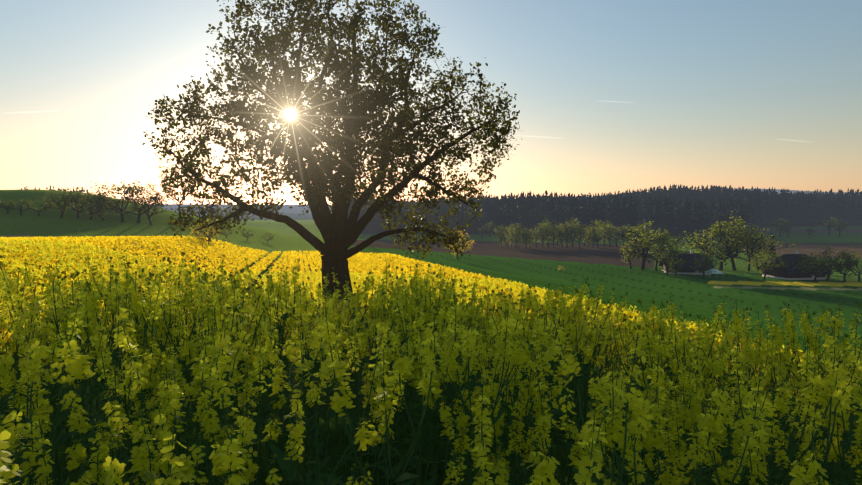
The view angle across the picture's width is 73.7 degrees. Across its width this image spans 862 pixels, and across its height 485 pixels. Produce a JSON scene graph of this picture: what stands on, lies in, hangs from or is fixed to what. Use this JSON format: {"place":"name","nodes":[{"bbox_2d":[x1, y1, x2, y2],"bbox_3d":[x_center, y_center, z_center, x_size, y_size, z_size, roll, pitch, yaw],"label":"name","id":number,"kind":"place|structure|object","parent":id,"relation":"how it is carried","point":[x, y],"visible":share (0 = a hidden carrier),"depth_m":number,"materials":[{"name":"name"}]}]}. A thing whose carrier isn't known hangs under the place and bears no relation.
{"place":"outdoors","nodes":[
{"label":"outdoors","id":0,"kind":"place"},
{"bbox_2d":[0,189,861,484],"bbox_3d":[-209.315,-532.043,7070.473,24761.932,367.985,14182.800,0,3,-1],"label":"ground","id":1,"kind":"structure","parent":0,"point":[538,265],"depth_m":176.61,"materials":[{"name":"green plant"}]},
{"bbox_2d":[90,159,230,222],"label":"bare trees","id":2,"kind":"object","parent":1,"relation":"on","point":[183,198],"depth_m":211.41,"materials":[{"name":"brown plant"}]},
{"bbox_2d":[149,0,522,302],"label":"oak tree","id":3,"kind":"object","parent":1,"relation":"on","point":[340,232],"depth_m":25.53,"materials":[{"name":"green plant"}]},
{"bbox_2d":[142,0,521,267],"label":"leaves","id":4,"kind":"object","parent":3,"relation":"attached to","point":[233,106],"depth_m":24.13,"materials":[{"name":"green plant"}]},
{"bbox_2d":[190,218,564,271],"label":"tree leaves","id":5,"kind":"object","parent":1,"relation":"on","point":[199,234],"depth_m":78.08,"materials":[{"name":"green plant"}]},
{"bbox_2d":[0,235,858,396],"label":"rapeseed field","id":6,"kind":"structure","parent":1,"relation":"on","point":[121,242],"depth_m":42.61,"materials":[{"name":"yellow plant"}]},
{"bbox_2d":[0,252,861,484],"bbox_3d":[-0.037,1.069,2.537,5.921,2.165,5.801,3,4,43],"label":"rapeseed plants","id":7,"kind":"object","parent":1,"relation":"on","point":[428,342],"visible":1,"depth_m":2.03,"materials":[{"name":"green plant"}]},
{"bbox_2d":[0,180,861,281],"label":"trees","id":8,"kind":"object","parent":1,"relation":"on","point":[14,206],"materials":[{"name":"green plant"}]},
{"bbox_2d":[21,184,861,236],"bbox_3d":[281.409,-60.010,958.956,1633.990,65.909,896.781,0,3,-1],"label":"forest","id":9,"kind":"object","parent":1,"relation":"on","point":[756,209],"materials":[{"name":"green plant"}]},
{"bbox_2d":[82,191,860,235],"bbox_3d":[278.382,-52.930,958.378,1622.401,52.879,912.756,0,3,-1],"label":"forest broadleaf","id":10,"kind":"object","parent":1,"relation":"on","point":[562,219],"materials":[{"name":"green plant"}]},
{"bbox_2d":[425,211,850,281],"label":"trees","id":11,"kind":"object","parent":1,"relation":"on","point":[742,239],"materials":[{"name":"green plant"}]},
{"bbox_2d":[659,250,714,274],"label":"farmhouse","id":12,"kind":"object","parent":1,"relation":"on","point":[691,256],"visible":0.58,"depth_m":210.24,"materials":[{"name":"paint"}]},
{"bbox_2d":[765,234,776,260],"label":"conifer trees","id":13,"kind":"object","parent":1,"relation":"on","point":[773,247],"materials":[{"name":"green plant"}]},
{"bbox_2d":[757,250,831,279],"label":"farmhouse","id":14,"kind":"object","parent":1,"relation":"on","point":[785,273],"visible":0.62,"depth_m":194.69,"materials":[{"name":"paint"}]},
{"bbox_2d":[0,0,861,204],"label":"sky","id":15,"kind":"structure","parent":0,"point":[612,96],"materials":[{"name":"blue"}]},
{"bbox_2d":[704,268,722,277],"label":"party tent","id":16,"kind":"object","parent":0,"point":[714,272],"visible":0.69,"depth_m":195.14,"materials":[{"name":"fabric"}]}
]}

